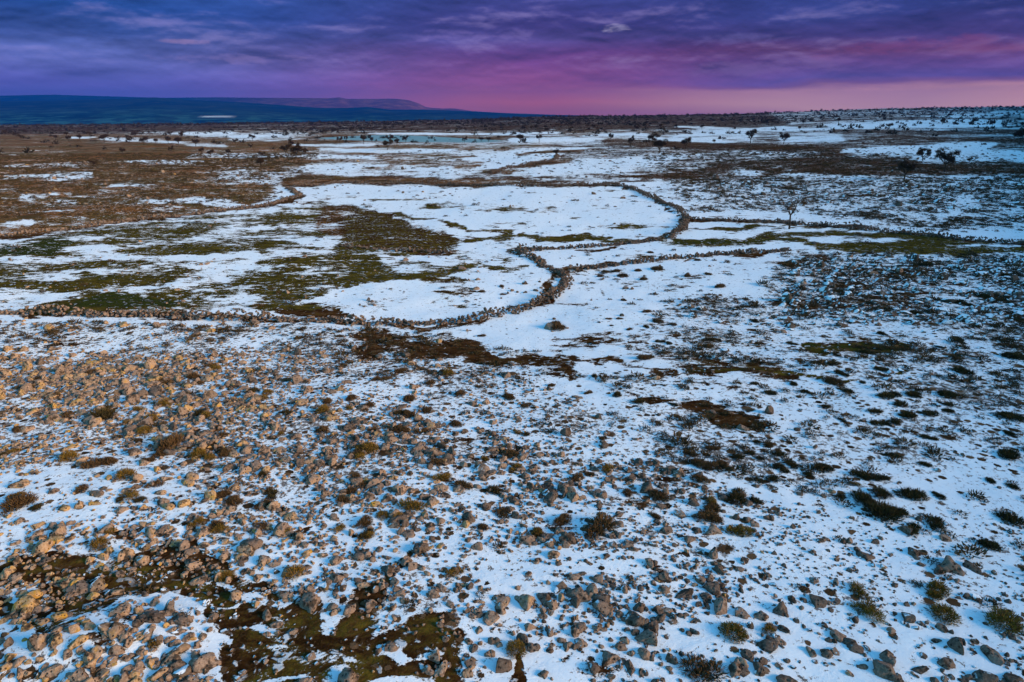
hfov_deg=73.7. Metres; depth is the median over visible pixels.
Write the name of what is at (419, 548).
stone
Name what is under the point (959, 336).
shrub
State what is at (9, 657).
stone
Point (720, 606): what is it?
stone
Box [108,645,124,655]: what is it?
stone
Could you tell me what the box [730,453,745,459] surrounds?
shrub
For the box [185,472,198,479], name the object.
stone
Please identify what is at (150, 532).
stone
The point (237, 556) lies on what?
stone
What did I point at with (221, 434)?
shrub
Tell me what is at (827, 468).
shrub
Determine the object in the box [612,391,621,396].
shrub
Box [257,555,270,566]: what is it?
stone
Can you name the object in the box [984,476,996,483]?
shrub
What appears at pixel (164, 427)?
stone
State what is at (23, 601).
stone
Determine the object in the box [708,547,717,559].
stone
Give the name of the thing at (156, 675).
stone
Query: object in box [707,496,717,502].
shrub
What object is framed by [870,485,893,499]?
shrub
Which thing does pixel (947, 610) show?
shrub
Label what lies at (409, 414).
shrub
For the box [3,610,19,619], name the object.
stone
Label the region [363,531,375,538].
shrub
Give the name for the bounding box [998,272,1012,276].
shrub
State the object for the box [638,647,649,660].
stone
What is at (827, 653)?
stone
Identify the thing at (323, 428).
shrub
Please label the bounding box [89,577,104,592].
stone
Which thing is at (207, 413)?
shrub
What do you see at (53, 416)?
stone
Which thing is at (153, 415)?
shrub
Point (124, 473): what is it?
shrub
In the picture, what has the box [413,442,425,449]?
stone
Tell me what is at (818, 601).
stone
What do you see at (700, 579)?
stone
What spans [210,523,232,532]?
shrub
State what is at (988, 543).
shrub
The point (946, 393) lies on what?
shrub
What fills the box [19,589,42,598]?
stone
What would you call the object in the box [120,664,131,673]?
stone
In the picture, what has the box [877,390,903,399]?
shrub
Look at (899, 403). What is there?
shrub
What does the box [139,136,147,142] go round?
hawthorn tree
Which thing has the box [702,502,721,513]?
shrub
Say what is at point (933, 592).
shrub
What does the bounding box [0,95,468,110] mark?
hills
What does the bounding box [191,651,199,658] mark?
stone
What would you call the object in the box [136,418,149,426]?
stone
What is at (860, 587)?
shrub
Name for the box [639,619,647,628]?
stone
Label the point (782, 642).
stone
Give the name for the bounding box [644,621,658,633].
stone
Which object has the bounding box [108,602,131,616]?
stone
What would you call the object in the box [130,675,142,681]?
stone
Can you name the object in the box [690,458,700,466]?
shrub
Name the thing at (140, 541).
stone
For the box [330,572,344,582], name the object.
stone
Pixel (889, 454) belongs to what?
shrub
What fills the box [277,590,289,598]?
stone
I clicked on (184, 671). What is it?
stone
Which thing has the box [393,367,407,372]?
shrub
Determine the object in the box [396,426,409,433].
shrub
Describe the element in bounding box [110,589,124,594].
stone
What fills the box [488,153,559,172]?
dry stone wall
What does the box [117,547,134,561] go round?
stone
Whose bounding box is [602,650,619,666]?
stone
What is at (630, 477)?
stone
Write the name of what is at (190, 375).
shrub
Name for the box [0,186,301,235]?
dry stone wall
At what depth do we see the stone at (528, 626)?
20.67 m
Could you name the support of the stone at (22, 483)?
on the ground
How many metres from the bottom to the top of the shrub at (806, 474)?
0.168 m
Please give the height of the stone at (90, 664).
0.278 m
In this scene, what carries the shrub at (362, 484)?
on the ground
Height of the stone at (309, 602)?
0.637 m
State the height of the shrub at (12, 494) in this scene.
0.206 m
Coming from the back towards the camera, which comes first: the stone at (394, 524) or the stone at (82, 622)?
the stone at (394, 524)
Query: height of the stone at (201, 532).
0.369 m
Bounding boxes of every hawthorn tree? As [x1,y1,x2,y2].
[98,134,108,142]
[130,130,138,137]
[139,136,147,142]
[256,157,263,168]
[279,143,290,155]
[289,142,302,156]
[297,146,308,153]
[360,134,366,143]
[383,139,393,149]
[627,135,634,145]
[647,132,660,145]
[653,139,667,152]
[680,136,691,149]
[744,128,757,142]
[779,132,789,143]
[782,197,803,228]
[896,159,917,179]
[916,147,931,160]
[933,147,960,171]
[1013,129,1023,143]
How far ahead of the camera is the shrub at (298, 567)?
22.93 m
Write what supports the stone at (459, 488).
on the ground
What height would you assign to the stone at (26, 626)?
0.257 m
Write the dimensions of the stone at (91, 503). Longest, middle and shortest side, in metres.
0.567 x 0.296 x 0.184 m
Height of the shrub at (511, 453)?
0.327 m
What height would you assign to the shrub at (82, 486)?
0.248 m
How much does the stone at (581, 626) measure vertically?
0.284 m
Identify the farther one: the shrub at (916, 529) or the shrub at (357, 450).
the shrub at (357, 450)
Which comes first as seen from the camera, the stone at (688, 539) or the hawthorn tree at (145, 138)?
the stone at (688, 539)
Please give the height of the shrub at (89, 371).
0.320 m
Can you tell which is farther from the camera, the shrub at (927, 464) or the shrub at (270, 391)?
the shrub at (270, 391)
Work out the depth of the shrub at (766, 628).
20.68 m
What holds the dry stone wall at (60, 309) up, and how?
on the ground
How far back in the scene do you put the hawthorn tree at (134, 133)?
518.73 m
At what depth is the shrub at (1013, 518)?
26.18 m
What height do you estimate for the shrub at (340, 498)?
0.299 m
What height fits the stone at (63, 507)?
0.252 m
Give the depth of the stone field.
29.23 m
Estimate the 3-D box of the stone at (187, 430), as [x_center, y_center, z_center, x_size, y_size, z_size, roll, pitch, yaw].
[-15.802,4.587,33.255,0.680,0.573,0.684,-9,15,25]
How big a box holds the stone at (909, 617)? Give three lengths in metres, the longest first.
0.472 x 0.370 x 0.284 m
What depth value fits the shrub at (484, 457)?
30.61 m
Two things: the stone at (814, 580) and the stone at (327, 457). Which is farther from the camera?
the stone at (327, 457)
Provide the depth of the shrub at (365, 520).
25.67 m
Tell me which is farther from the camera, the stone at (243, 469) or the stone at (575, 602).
the stone at (243, 469)
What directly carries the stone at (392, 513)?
on the ground
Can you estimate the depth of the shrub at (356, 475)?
29.13 m
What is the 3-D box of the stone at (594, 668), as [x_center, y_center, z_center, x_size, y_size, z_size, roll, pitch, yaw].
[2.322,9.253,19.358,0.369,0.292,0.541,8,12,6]
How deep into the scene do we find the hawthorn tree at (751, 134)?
305.04 m
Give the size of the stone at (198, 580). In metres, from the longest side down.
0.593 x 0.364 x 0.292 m
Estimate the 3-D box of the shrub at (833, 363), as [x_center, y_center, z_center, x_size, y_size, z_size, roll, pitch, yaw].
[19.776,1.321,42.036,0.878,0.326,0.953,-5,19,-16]
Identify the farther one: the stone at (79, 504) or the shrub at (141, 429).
the shrub at (141, 429)
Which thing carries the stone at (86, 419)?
on the ground
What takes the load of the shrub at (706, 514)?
on the ground
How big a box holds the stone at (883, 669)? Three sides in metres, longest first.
0.766 x 0.672 x 0.479 m
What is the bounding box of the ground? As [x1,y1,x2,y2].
[0,106,1023,681]
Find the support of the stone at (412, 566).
on the ground
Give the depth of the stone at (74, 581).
22.59 m
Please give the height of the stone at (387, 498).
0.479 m
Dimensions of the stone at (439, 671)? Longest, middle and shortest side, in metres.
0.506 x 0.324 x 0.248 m
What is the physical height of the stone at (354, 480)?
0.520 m
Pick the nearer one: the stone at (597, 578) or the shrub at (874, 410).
the stone at (597, 578)
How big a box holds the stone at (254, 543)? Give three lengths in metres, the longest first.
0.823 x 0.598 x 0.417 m
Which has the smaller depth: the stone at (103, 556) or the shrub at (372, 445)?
the stone at (103, 556)
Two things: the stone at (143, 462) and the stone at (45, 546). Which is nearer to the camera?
the stone at (45, 546)
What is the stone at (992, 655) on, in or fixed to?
on the ground
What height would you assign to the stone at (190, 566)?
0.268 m
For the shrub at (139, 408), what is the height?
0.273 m
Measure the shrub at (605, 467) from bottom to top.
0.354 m
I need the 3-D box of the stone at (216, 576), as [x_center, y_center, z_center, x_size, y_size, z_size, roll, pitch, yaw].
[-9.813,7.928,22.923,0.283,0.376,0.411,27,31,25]
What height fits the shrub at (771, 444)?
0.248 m
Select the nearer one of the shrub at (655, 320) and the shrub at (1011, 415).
the shrub at (1011, 415)
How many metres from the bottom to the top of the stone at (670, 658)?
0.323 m
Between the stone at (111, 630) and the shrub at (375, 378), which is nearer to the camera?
the stone at (111, 630)
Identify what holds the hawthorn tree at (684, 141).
on the ground
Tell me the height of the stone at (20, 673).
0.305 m
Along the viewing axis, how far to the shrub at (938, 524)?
25.70 m
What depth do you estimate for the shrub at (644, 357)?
43.39 m
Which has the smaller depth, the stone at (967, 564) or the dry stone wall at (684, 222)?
the stone at (967, 564)
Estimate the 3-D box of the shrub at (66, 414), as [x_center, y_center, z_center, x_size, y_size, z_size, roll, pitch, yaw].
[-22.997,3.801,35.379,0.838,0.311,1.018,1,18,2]
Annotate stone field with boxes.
[0,144,1023,681]
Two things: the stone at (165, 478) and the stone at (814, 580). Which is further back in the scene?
the stone at (165, 478)
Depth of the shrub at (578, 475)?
28.80 m
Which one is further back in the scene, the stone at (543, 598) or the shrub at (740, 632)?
the stone at (543, 598)
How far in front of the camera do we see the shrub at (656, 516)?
26.12 m
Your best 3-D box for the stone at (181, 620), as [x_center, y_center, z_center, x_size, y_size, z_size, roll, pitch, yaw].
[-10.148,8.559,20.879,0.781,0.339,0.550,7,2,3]
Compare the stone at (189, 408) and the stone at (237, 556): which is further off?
the stone at (189, 408)
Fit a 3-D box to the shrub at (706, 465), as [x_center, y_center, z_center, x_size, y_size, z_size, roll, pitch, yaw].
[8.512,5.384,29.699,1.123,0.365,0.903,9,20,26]
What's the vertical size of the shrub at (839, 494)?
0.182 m
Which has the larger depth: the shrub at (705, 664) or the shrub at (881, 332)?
the shrub at (881, 332)
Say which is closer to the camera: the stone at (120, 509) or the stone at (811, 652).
the stone at (811, 652)
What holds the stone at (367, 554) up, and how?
on the ground
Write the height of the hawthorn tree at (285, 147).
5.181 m
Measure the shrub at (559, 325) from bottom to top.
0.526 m
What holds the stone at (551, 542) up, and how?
on the ground
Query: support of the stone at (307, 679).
on the ground
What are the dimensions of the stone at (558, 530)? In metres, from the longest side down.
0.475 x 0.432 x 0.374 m
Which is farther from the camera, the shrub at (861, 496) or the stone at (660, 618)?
the shrub at (861, 496)
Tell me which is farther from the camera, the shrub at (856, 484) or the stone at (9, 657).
the shrub at (856, 484)
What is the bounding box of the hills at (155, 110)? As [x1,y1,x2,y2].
[0,97,581,124]
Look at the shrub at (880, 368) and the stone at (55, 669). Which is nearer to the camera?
the stone at (55, 669)
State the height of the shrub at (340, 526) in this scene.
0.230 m
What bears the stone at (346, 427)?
on the ground
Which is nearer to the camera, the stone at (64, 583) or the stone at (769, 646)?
the stone at (769, 646)
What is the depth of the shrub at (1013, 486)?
28.58 m
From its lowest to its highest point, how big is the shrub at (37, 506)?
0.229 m
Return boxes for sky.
[0,0,1023,115]
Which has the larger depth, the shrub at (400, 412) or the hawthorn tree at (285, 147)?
the hawthorn tree at (285, 147)
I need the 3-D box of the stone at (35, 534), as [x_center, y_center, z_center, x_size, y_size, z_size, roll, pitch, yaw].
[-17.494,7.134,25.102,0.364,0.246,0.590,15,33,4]
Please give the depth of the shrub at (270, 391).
38.32 m
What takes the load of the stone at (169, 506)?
on the ground
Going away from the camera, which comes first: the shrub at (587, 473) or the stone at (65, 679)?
the stone at (65, 679)
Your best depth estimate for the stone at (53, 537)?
24.85 m
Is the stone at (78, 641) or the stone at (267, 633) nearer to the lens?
the stone at (78, 641)
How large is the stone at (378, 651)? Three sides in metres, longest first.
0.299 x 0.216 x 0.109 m
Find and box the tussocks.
[0,138,1023,665]
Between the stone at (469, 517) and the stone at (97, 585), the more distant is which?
the stone at (469, 517)
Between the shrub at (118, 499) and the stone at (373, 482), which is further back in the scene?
the stone at (373, 482)
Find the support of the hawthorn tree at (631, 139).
on the ground
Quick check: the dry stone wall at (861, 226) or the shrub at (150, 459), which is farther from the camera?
the dry stone wall at (861, 226)
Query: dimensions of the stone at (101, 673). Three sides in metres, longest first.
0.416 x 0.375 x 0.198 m
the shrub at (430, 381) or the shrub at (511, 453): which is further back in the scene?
the shrub at (430, 381)
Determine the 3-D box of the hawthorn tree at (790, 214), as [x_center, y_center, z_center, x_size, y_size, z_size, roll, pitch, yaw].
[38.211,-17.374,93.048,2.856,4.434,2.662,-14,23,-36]
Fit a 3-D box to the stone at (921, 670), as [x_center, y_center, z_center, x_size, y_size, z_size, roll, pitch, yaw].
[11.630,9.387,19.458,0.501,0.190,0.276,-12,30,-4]
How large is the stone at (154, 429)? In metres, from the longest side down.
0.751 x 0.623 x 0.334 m
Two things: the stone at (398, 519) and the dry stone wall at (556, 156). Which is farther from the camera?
the dry stone wall at (556, 156)
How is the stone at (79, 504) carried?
on the ground
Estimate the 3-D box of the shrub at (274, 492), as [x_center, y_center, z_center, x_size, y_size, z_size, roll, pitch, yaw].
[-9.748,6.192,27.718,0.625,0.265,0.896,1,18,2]
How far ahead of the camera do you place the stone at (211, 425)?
33.88 m
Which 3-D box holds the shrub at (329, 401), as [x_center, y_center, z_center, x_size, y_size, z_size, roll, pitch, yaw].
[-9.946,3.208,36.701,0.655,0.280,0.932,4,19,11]
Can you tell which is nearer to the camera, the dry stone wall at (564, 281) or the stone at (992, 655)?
the stone at (992, 655)
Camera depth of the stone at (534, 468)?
29.67 m
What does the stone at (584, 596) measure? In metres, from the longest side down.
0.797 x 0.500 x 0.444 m
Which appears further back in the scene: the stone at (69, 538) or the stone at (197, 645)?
the stone at (69, 538)
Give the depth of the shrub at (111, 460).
30.25 m
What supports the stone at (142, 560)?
on the ground
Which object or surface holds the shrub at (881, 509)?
on the ground
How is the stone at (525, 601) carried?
on the ground
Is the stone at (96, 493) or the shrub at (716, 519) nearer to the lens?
the shrub at (716, 519)
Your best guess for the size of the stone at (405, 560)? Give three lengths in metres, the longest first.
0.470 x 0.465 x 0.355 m
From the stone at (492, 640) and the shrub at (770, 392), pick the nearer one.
the stone at (492, 640)
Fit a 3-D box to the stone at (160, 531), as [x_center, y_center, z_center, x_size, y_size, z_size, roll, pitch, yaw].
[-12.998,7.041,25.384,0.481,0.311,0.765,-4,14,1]
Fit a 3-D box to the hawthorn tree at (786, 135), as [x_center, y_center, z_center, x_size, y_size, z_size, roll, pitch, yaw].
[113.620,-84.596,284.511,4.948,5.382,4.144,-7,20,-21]
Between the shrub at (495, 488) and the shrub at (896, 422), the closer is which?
the shrub at (495, 488)
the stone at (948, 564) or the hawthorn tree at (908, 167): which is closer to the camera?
the stone at (948, 564)
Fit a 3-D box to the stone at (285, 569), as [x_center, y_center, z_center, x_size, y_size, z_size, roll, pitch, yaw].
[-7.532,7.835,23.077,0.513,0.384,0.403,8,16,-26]
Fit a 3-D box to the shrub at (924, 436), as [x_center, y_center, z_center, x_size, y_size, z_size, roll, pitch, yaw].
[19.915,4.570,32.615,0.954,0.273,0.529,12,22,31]
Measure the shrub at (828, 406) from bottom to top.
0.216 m
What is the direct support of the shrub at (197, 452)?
on the ground
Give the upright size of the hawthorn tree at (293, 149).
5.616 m
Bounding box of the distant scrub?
[0,105,1023,152]
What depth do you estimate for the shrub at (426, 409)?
35.73 m
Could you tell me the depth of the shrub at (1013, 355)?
43.65 m
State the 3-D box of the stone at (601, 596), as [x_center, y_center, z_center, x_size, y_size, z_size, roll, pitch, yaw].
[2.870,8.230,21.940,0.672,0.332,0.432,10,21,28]
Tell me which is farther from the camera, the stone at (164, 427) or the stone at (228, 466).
the stone at (164, 427)
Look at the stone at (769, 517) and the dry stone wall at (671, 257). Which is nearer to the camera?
the stone at (769, 517)
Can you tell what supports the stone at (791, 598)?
on the ground
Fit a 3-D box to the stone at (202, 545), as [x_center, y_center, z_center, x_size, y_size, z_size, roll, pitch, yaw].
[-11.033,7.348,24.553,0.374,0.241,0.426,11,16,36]
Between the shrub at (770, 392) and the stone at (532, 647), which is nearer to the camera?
the stone at (532, 647)
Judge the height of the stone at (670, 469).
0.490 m
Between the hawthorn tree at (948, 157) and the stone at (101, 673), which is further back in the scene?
the hawthorn tree at (948, 157)
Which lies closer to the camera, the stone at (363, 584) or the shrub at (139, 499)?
the stone at (363, 584)
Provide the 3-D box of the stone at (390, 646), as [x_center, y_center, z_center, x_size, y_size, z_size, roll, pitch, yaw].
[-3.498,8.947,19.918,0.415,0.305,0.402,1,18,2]
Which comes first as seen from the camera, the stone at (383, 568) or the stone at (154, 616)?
the stone at (154, 616)
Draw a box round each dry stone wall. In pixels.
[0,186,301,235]
[0,303,506,326]
[294,180,610,186]
[341,243,456,252]
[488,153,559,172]
[506,246,573,313]
[516,237,666,250]
[569,248,791,271]
[612,181,691,238]
[692,216,1023,244]
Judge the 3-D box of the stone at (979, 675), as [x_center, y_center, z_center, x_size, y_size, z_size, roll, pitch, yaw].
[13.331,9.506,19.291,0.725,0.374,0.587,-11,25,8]
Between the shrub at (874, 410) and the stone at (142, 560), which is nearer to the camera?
the stone at (142, 560)
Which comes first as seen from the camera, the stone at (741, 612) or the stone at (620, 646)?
the stone at (620, 646)
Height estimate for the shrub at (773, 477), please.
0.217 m
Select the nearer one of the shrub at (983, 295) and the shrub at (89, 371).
the shrub at (89, 371)
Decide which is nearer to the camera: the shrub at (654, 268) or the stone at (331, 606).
the stone at (331, 606)
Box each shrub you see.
[0,492,40,513]
[5,448,21,452]
[5,491,26,498]
[11,425,22,433]
[30,502,44,511]
[57,449,78,461]
[60,410,74,418]
[74,483,88,493]
[79,459,101,468]
[85,368,97,374]
[88,406,118,420]
[89,535,110,551]
[93,455,109,463]
[100,456,117,465]
[103,527,116,534]
[114,467,136,480]
[115,496,124,503]
[119,489,138,499]
[132,406,142,410]
[132,496,147,502]
[136,425,150,434]
[143,413,158,420]
[143,480,165,488]
[144,457,155,461]
[147,638,160,648]
[151,448,169,457]
[156,432,185,451]
[157,376,173,384]
[157,398,171,406]
[186,372,200,379]
[187,517,206,528]
[188,447,207,459]
[192,409,203,416]
[201,362,215,366]
[201,410,213,418]
[203,453,215,460]
[209,364,222,369]
[209,520,223,526]
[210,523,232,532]
[214,489,232,500]
[216,432,229,437]
[216,449,231,457]
[216,570,236,582]
[224,496,242,506]
[245,387,260,392]
[252,498,272,511]
[252,521,271,531]
[257,471,268,478]
[260,394,268,400]
[262,388,273,394]
[264,488,279,499]
[278,409,293,415]
[281,563,305,580]
[314,424,328,433]
[315,404,329,413]
[323,398,333,403]
[332,523,345,531]
[335,495,350,503]
[341,486,357,493]
[345,394,355,401]
[349,473,359,480]
[352,445,370,454]
[353,451,364,459]
[354,479,369,487]
[355,514,372,529]
[357,527,375,539]
[361,441,378,454]
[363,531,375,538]
[364,401,375,406]
[367,345,378,349]
[371,376,382,380]
[375,510,388,520]
[388,425,404,431]
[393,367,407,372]
[393,409,406,415]
[395,498,427,511]
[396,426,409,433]
[402,410,415,418]
[403,393,415,401]
[414,426,429,434]
[421,406,432,413]
[424,379,435,385]
[427,458,446,466]
[431,472,452,480]
[442,367,453,375]
[444,567,464,578]
[448,419,462,426]
[452,479,473,490]
[453,389,465,396]
[476,522,489,530]
[480,455,488,460]
[486,484,503,495]
[494,506,510,519]
[501,392,515,400]
[502,448,519,458]
[504,639,526,659]
[508,463,521,472]
[521,402,532,408]
[530,526,542,536]
[548,321,565,329]
[552,512,571,525]
[570,472,584,481]
[583,389,592,393]
[583,511,620,539]
[584,471,595,476]
[601,462,614,472]
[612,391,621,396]
[617,273,628,276]
[622,488,632,497]
[631,398,644,403]
[636,354,651,359]
[646,489,671,502]
[650,266,664,270]
[650,513,661,520]
[653,318,663,322]
[676,653,730,681]
[684,449,699,457]
[688,473,710,484]
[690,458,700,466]
[693,508,720,522]
[696,461,718,471]
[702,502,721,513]
[705,444,718,450]
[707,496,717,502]
[709,515,722,523]
[714,283,725,287]
[714,459,728,468]
[719,620,749,643]
[723,487,747,505]
[723,524,753,536]
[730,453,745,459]
[748,495,764,504]
[761,622,774,635]
[763,389,778,395]
[763,441,772,447]
[767,473,782,483]
[772,462,789,472]
[773,449,788,456]
[782,262,794,265]
[786,461,800,468]
[801,389,813,394]
[802,471,814,476]
[809,461,835,473]
[820,404,831,408]
[821,376,846,385]
[826,361,839,365]
[832,351,840,356]
[834,369,848,376]
[836,492,847,498]
[840,387,855,393]
[848,470,870,480]
[849,579,871,599]
[849,599,887,624]
[850,481,861,486]
[850,489,874,505]
[860,349,874,354]
[861,498,903,522]
[866,407,883,413]
[867,473,889,481]
[868,419,891,425]
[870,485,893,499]
[873,366,888,371]
[876,330,888,335]
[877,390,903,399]
[884,451,901,457]
[888,418,900,424]
[891,506,910,517]
[892,400,908,407]
[897,409,918,418]
[898,486,929,500]
[904,521,921,537]
[905,389,922,398]
[908,310,924,314]
[917,261,933,266]
[918,433,938,440]
[918,460,931,467]
[921,410,939,416]
[923,578,952,600]
[925,515,949,533]
[926,601,962,625]
[931,491,946,499]
[935,388,957,399]
[943,407,955,412]
[950,335,964,342]
[952,365,975,375]
[955,298,974,306]
[974,292,990,297]
[976,538,1003,552]
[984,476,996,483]
[984,606,1023,637]
[989,410,1023,421]
[991,509,1023,526]
[997,447,1020,461]
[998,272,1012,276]
[1000,350,1023,360]
[1002,429,1014,435]
[1003,482,1020,490]
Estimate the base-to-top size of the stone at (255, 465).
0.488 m
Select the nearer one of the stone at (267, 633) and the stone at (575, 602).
the stone at (267, 633)
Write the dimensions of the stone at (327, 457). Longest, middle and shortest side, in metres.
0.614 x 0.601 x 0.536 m
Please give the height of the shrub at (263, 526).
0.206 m
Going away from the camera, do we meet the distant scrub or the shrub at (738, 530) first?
the shrub at (738, 530)
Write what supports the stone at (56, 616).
on the ground
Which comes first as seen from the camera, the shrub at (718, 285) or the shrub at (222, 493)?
the shrub at (222, 493)
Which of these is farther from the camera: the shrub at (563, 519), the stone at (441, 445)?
the stone at (441, 445)
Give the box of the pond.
[320,135,501,142]
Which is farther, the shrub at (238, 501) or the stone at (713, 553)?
the shrub at (238, 501)
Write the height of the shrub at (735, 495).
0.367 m
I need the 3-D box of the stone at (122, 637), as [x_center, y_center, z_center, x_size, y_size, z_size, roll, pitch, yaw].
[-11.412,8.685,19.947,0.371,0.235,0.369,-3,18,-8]
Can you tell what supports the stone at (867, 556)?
on the ground
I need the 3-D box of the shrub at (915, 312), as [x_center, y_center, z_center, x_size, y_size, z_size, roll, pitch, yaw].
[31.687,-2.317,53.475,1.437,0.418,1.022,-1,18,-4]
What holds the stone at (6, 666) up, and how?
on the ground
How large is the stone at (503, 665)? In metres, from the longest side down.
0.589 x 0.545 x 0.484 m
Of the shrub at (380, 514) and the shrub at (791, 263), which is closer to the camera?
the shrub at (380, 514)
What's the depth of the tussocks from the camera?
64.01 m
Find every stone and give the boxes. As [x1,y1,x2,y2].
[0,568,10,579]
[0,661,11,671]
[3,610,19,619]
[4,653,16,662]
[7,479,29,487]
[9,572,23,583]
[11,595,40,611]
[14,517,25,524]
[16,667,26,679]
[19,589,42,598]
[20,623,33,631]
[25,407,39,415]
[27,633,51,651]
[28,529,44,539]
[28,633,48,650]
[30,521,45,528]
[31,541,54,554]
[35,618,50,625]
[39,535,46,539]
[39,663,63,678]
[44,413,60,421]
[45,534,64,541]
[50,611,67,621]
[50,625,62,633]
[51,523,66,534]
[58,504,69,510]
[59,577,74,588]
[60,672,72,681]
[63,649,72,660]
[65,535,75,541]
[67,634,88,649]
[69,579,79,585]
[74,501,83,508]
[74,580,90,595]
[80,619,91,626]
[81,415,94,422]
[82,658,96,668]
[88,417,101,426]
[88,501,100,505]
[89,490,103,496]
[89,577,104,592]
[89,645,102,659]
[96,668,109,680]
[97,523,114,533]
[97,553,109,560]
[97,621,124,639]
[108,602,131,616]
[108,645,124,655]
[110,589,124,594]
[115,506,129,513]
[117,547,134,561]
[117,632,128,642]
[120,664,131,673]
[122,424,136,433]
[128,448,141,455]
[129,665,142,673]
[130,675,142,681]
[132,473,143,482]
[133,539,145,545]
[133,655,143,661]
[135,555,149,565]
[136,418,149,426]
[137,610,164,623]
[139,459,150,465]
[145,527,156,537]
[147,658,154,669]
[149,427,159,432]
[149,666,168,681]
[154,490,166,494]
[154,524,169,536]
[157,498,169,505]
[158,609,178,616]
[158,666,172,680]
[159,477,172,480]
[160,424,168,431]
[161,652,181,666]
[163,503,175,509]
[164,598,174,613]
[164,636,175,643]
[165,643,190,654]
[169,659,186,668]
[172,615,189,625]
[172,664,191,678]
[179,429,193,433]
[183,405,193,412]
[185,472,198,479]
[185,561,202,570]
[189,576,207,585]
[190,652,220,672]
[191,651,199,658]
[193,642,201,648]
[195,527,207,538]
[198,542,210,548]
[208,422,217,428]
[214,572,223,581]
[222,463,237,471]
[229,589,242,601]
[234,552,248,561]
[235,441,247,446]
[236,544,254,555]
[238,464,251,474]
[240,445,252,454]
[240,538,262,549]
[249,459,262,471]
[251,601,259,607]
[257,445,270,454]
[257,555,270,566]
[262,609,271,620]
[262,631,270,636]
[269,621,282,627]
[273,529,286,537]
[274,522,290,531]
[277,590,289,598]
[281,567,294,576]
[283,512,297,521]
[296,676,312,681]
[299,592,320,613]
[305,473,320,484]
[314,458,324,466]
[317,581,328,590]
[324,454,337,461]
[326,603,337,610]
[329,555,344,565]
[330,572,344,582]
[337,667,359,681]
[342,424,356,430]
[343,604,355,614]
[350,477,362,486]
[352,550,364,560]
[356,581,369,587]
[364,478,379,488]
[364,551,370,559]
[370,484,382,494]
[375,647,381,655]
[378,468,385,475]
[380,565,394,572]
[381,494,392,502]
[384,431,394,435]
[384,435,397,442]
[384,640,398,651]
[387,516,402,523]
[387,521,399,528]
[388,508,399,517]
[392,484,409,494]
[393,589,405,596]
[396,514,413,519]
[400,555,412,565]
[407,562,417,571]
[409,519,417,525]
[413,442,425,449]
[413,543,428,554]
[418,494,430,500]
[421,664,433,675]
[426,496,439,506]
[427,649,439,663]
[433,666,447,677]
[437,441,446,448]
[444,453,454,460]
[453,485,464,492]
[461,512,474,523]
[464,638,472,644]
[473,463,489,473]
[478,470,487,476]
[483,610,499,625]
[484,649,494,657]
[488,637,499,644]
[492,594,510,606]
[494,602,505,614]
[495,657,511,672]
[517,453,526,460]
[517,594,534,610]
[519,535,535,545]
[524,623,536,631]
[527,642,540,652]
[529,465,537,470]
[537,593,551,605]
[537,669,548,678]
[543,492,557,502]
[544,538,555,547]
[546,647,553,653]
[554,527,563,534]
[556,581,566,589]
[558,532,576,544]
[563,641,573,651]
[566,491,578,501]
[566,587,583,597]
[569,597,580,607]
[573,622,585,634]
[574,638,587,647]
[575,588,591,601]
[586,584,597,596]
[588,661,599,674]
[592,574,602,583]
[592,599,613,615]
[593,592,610,602]
[598,490,606,498]
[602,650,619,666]
[609,542,618,547]
[615,642,626,650]
[621,473,635,481]
[624,611,644,626]
[625,539,633,547]
[625,659,635,675]
[633,602,645,612]
[634,458,642,465]
[634,628,657,645]
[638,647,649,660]
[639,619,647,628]
[640,481,654,493]
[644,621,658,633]
[655,614,665,622]
[658,584,669,593]
[664,466,675,474]
[665,653,677,664]
[672,467,684,476]
[675,588,693,599]
[684,535,695,542]
[687,497,699,506]
[690,628,699,634]
[694,575,705,584]
[700,592,711,603]
[702,582,720,594]
[705,524,721,534]
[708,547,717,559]
[714,565,723,574]
[714,596,727,614]
[728,661,741,677]
[734,657,748,667]
[735,606,750,618]
[740,648,753,662]
[753,610,768,620]
[753,661,769,676]
[758,638,778,653]
[760,657,767,665]
[763,515,773,520]
[772,601,788,617]
[774,637,785,645]
[776,674,797,681]
[787,595,796,603]
[806,646,816,657]
[809,577,818,584]
[809,594,826,607]
[820,648,832,658]
[830,629,846,642]
[842,637,857,644]
[846,643,863,654]
[862,552,874,561]
[872,660,895,679]
[879,649,895,666]
[887,673,904,681]
[901,612,915,622]
[908,547,922,555]
[911,666,928,674]
[937,657,955,669]
[940,555,964,575]
[947,637,963,654]
[962,559,982,575]
[971,669,998,681]
[980,644,1004,665]
[1002,672,1023,681]
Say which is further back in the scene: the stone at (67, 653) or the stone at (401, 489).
the stone at (401, 489)
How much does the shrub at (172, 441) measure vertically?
0.643 m
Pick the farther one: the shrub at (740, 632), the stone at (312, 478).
the stone at (312, 478)
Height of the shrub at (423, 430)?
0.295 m
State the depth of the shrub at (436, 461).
30.06 m
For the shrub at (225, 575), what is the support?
on the ground
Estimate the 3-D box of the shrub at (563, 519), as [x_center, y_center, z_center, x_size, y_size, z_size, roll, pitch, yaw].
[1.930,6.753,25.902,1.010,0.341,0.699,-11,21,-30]
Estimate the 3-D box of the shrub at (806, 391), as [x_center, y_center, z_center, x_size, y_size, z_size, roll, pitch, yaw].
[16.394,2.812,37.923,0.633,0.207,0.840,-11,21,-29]
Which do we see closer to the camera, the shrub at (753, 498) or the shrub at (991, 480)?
the shrub at (753, 498)
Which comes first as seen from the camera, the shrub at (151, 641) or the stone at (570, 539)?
the shrub at (151, 641)
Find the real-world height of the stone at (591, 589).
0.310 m

